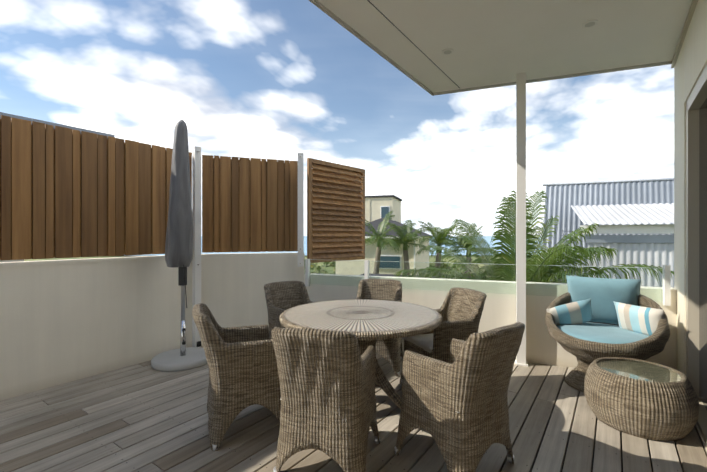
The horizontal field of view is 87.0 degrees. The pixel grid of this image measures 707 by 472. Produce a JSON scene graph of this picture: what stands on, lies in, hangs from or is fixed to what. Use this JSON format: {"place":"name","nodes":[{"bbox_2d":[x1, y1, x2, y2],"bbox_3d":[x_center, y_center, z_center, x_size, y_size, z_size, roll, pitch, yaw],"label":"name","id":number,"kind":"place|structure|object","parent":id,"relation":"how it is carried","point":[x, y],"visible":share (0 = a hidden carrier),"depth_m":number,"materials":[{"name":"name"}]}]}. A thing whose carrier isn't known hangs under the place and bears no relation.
{"place":"outdoors","nodes":[
{"label":"outdoors","id":0,"kind":"place"},
{"bbox_2d":[0,112,114,261],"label":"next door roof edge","id":1,"kind":"object","parent":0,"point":[49,123],"visible":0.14,"depth_m":6.47,"materials":[{"name":"grey"}]},
{"bbox_2d":[24,256,541,262],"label":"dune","id":2,"kind":"structure","parent":0,"point":[432,259],"depth_m":69.11,"materials":[{"name":"beige sand"}]},
{"bbox_2d":[100,255,539,256],"bbox_3d":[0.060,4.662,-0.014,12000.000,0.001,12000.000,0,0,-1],"label":"ground","id":3,"kind":"structure","parent":0,"point":[158,255],"depth_m":89.08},
{"bbox_2d":[365,211,408,260],"bbox_3d":[1.265,1.628,19.796,3.219,6.070,2.677,0,0,44],"label":"palm","id":4,"kind":"object","parent":3,"relation":"on","point":[382,229],"visible":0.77,"depth_m":19.88,"materials":[{"name":"green plant"}]},
{"bbox_2d":[359,195,433,261],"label":"house","id":5,"kind":"structure","parent":3,"relation":"on","point":[378,208],"depth_m":24.77,"materials":[{"name":"beige paint"}]},
{"bbox_2d":[379,220,433,261],"bbox_3d":[2.768,1.873,19.878,3.171,5.579,2.816,0,0,25],"label":"palm","id":6,"kind":"object","parent":3,"relation":"on","point":[403,238],"visible":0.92,"depth_m":19.89,"materials":[{"name":"green plant"}]},
{"bbox_2d":[416,221,464,262],"bbox_3d":[4.556,1.929,19.498,2.938,5.468,3.106,0,0,-1],"label":"palm","id":7,"kind":"object","parent":3,"relation":"on","point":[440,234],"visible":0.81,"depth_m":19.26,"materials":[{"name":"green plant"}]},
{"bbox_2d":[439,223,499,262],"bbox_3d":[5.914,2.019,19.103,3.008,5.286,3.070,0,0,-1],"label":"palm","id":8,"kind":"object","parent":3,"relation":"on","point":[460,242],"visible":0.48,"depth_m":18.94,"materials":[{"name":"green plant"}]},
{"bbox_2d":[431,256,536,263],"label":"coastal shrubs","id":9,"kind":"object","parent":3,"relation":"on","point":[442,261],"depth_m":52.97,"materials":[{"name":"green plant"}]},
{"bbox_2d":[425,190,673,278],"bbox_3d":[2.748,1.860,7.322,4.423,5.606,4.340,0,0,-1],"label":"palm","id":10,"kind":"object","parent":3,"relation":"on","point":[562,251],"visible":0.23,"depth_m":6.96,"materials":[{"name":"green plant"}]},
{"bbox_2d":[542,178,673,287],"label":"corrugated metal building","id":11,"kind":"structure","parent":3,"relation":"on","point":[634,219],"depth_m":11.49,"materials":[{"name":"white paint"}]},
{"bbox_2d":[124,236,542,255],"bbox_3d":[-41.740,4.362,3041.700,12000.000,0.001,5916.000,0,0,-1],"label":"sea","id":12,"kind":"structure","parent":0,"point":[488,239],"depth_m":112.09,"materials":[{"name":"liquid"}]},
{"bbox_2d":[0,0,673,235],"label":"sky","id":13,"kind":"structure","parent":0,"point":[263,79],"materials":[{"name":"blue"}]},
{"bbox_2d":[0,346,706,471],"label":"deck floor","id":14,"kind":"structure","parent":0,"point":[143,417],"depth_m":2.53,"materials":[{"name":"grey wood"}]},
{"bbox_2d":[151,120,206,371],"bbox_3d":[-1.847,0.052,4.036,0.610,2.620,0.610,0,0,-1],"label":"parasol with cover","id":15,"kind":"object","parent":14,"relation":"on","point":[179,245],"visible":0.96,"depth_m":3.96,"materials":[{"name":"grey fabric"}]},
{"bbox_2d":[192,303,280,450],"bbox_3d":[-0.804,0.926,2.673,0.649,0.875,0.540,0,0,-23],"label":"dining chair","id":16,"kind":"object","parent":14,"relation":"on","point":[242,366],"visible":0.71,"depth_m":2.44,"materials":[{"name":"wicker"}]},
{"bbox_2d":[192,146,303,347],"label":"fence posts","id":17,"kind":"object","parent":14,"relation":"on","point":[196,214],"visible":1,"depth_m":4.47,"materials":[{"name":"silver metal"}]},
{"bbox_2d":[264,281,313,338],"bbox_3d":[-0.577,0.926,3.797,0.540,0.875,0.649,0,0,-40],"label":"dining chair","id":18,"kind":"object","parent":14,"relation":"on","point":[281,297],"visible":0.29,"depth_m":3.94,"materials":[{"name":"wicker"}]},
{"bbox_2d":[271,327,379,471],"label":"dining chair","id":19,"kind":"object","parent":14,"relation":"on","point":[327,391],"visible":1,"depth_m":2.01,"materials":[{"name":"wicker"}]},
{"bbox_2d":[0,253,676,400],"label":"perimeter wall","id":20,"kind":"structure","parent":14,"relation":"on","point":[65,321],"depth_m":3.86,"materials":[{"name":"beige paint"}]},
{"bbox_2d":[0,115,297,259],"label":"timber fence","id":21,"kind":"object","parent":20,"relation":"on","point":[68,193],"visible":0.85,"depth_m":3.82,"materials":[{"name":"brown wood"}]},
{"bbox_2d":[279,299,442,408],"bbox_3d":[0.058,0.992,3.037,1.300,0.740,1.300,0,0,-21],"label":"dining table","id":22,"kind":"object","parent":14,"relation":"on","point":[367,322],"visible":0.62,"depth_m":2.88,"materials":[{"name":"wicker"}]},
{"bbox_2d":[356,279,402,375],"bbox_3d":[0.250,0.926,3.967,0.540,0.875,0.650,0,0,12],"label":"dining chair","id":23,"kind":"object","parent":14,"relation":"on","point":[384,289],"visible":0.27,"depth_m":4.14,"materials":[{"name":"wicker"}]},
{"bbox_2d":[399,287,486,383],"bbox_3d":[0.803,0.926,3.327,0.649,0.875,0.540,0,0,-21],"label":"dining chair","id":24,"kind":"object","parent":14,"relation":"on","point":[460,310],"visible":0.6,"depth_m":3.19,"materials":[{"name":"wicker"}]},
{"bbox_2d":[394,322,524,471],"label":"dining chair","id":25,"kind":"object","parent":14,"relation":"on","point":[442,401],"visible":1,"depth_m":2.04,"materials":[{"name":"wicker"}]},
{"bbox_2d":[305,72,670,366],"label":"balustrade posts","id":26,"kind":"object","parent":14,"relation":"on","point":[520,360],"visible":0.85,"depth_m":3.92,"materials":[{"name":"white metal"}]},
{"bbox_2d":[307,158,364,259],"bbox_3d":[-0.220,-0.338,5.401,0.074,1.400,1.170,0,0,41],"label":"louvre shutter","id":27,"kind":"object","parent":26,"relation":"attached to","point":[335,211],"visible":0.98,"depth_m":5.33,"materials":[{"name":"brown wood"}]},
{"bbox_2d":[310,259,661,301],"bbox_3d":[1.197,0.470,4.254,3.783,0.324,0.012,0,0,21],"label":"glass balustrade","id":28,"kind":"object","parent":26,"relation":"attached to","point":[546,280],"visible":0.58,"depth_m":4.18,"materials":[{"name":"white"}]},
{"bbox_2d":[545,275,669,392],"bbox_3d":[2.280,0.878,3.402,0.940,0.968,0.887,0,0,43],"label":"wicker lounge chair","id":29,"kind":"object","parent":14,"relation":"on","point":[589,321],"visible":0.79,"depth_m":3.38,"materials":[{"name":"wicker"}]},
{"bbox_2d":[584,357,698,440],"bbox_3d":[2.081,1.167,2.735,0.670,0.390,0.669,0,0,-1],"label":"wicker side table","id":30,"kind":"object","parent":14,"relation":"on","point":[644,399],"visible":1,"depth_m":2.51,"materials":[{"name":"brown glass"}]},
{"bbox_2d":[671,0,706,445],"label":"house wall","id":31,"kind":"structure","parent":14,"relation":"on","point":[689,63],"depth_m":3.06,"materials":[{"name":"beige paint"}]},
{"bbox_2d":[309,0,691,95],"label":"ceiling soffit","id":32,"kind":"structure","parent":31,"relation":"attached to","point":[435,47],"depth_m":3.21,"materials":[{"name":"paint"}]},
{"bbox_2d":[561,227,567,260],"bbox_3d":[5.918,2.212,10.368,0.520,4.900,0.160,0,0,-20],"label":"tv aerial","id":33,"kind":"object","parent":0,"point":[565,237],"visible":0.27,"depth_m":10.37,"materials":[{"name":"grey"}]}
]}

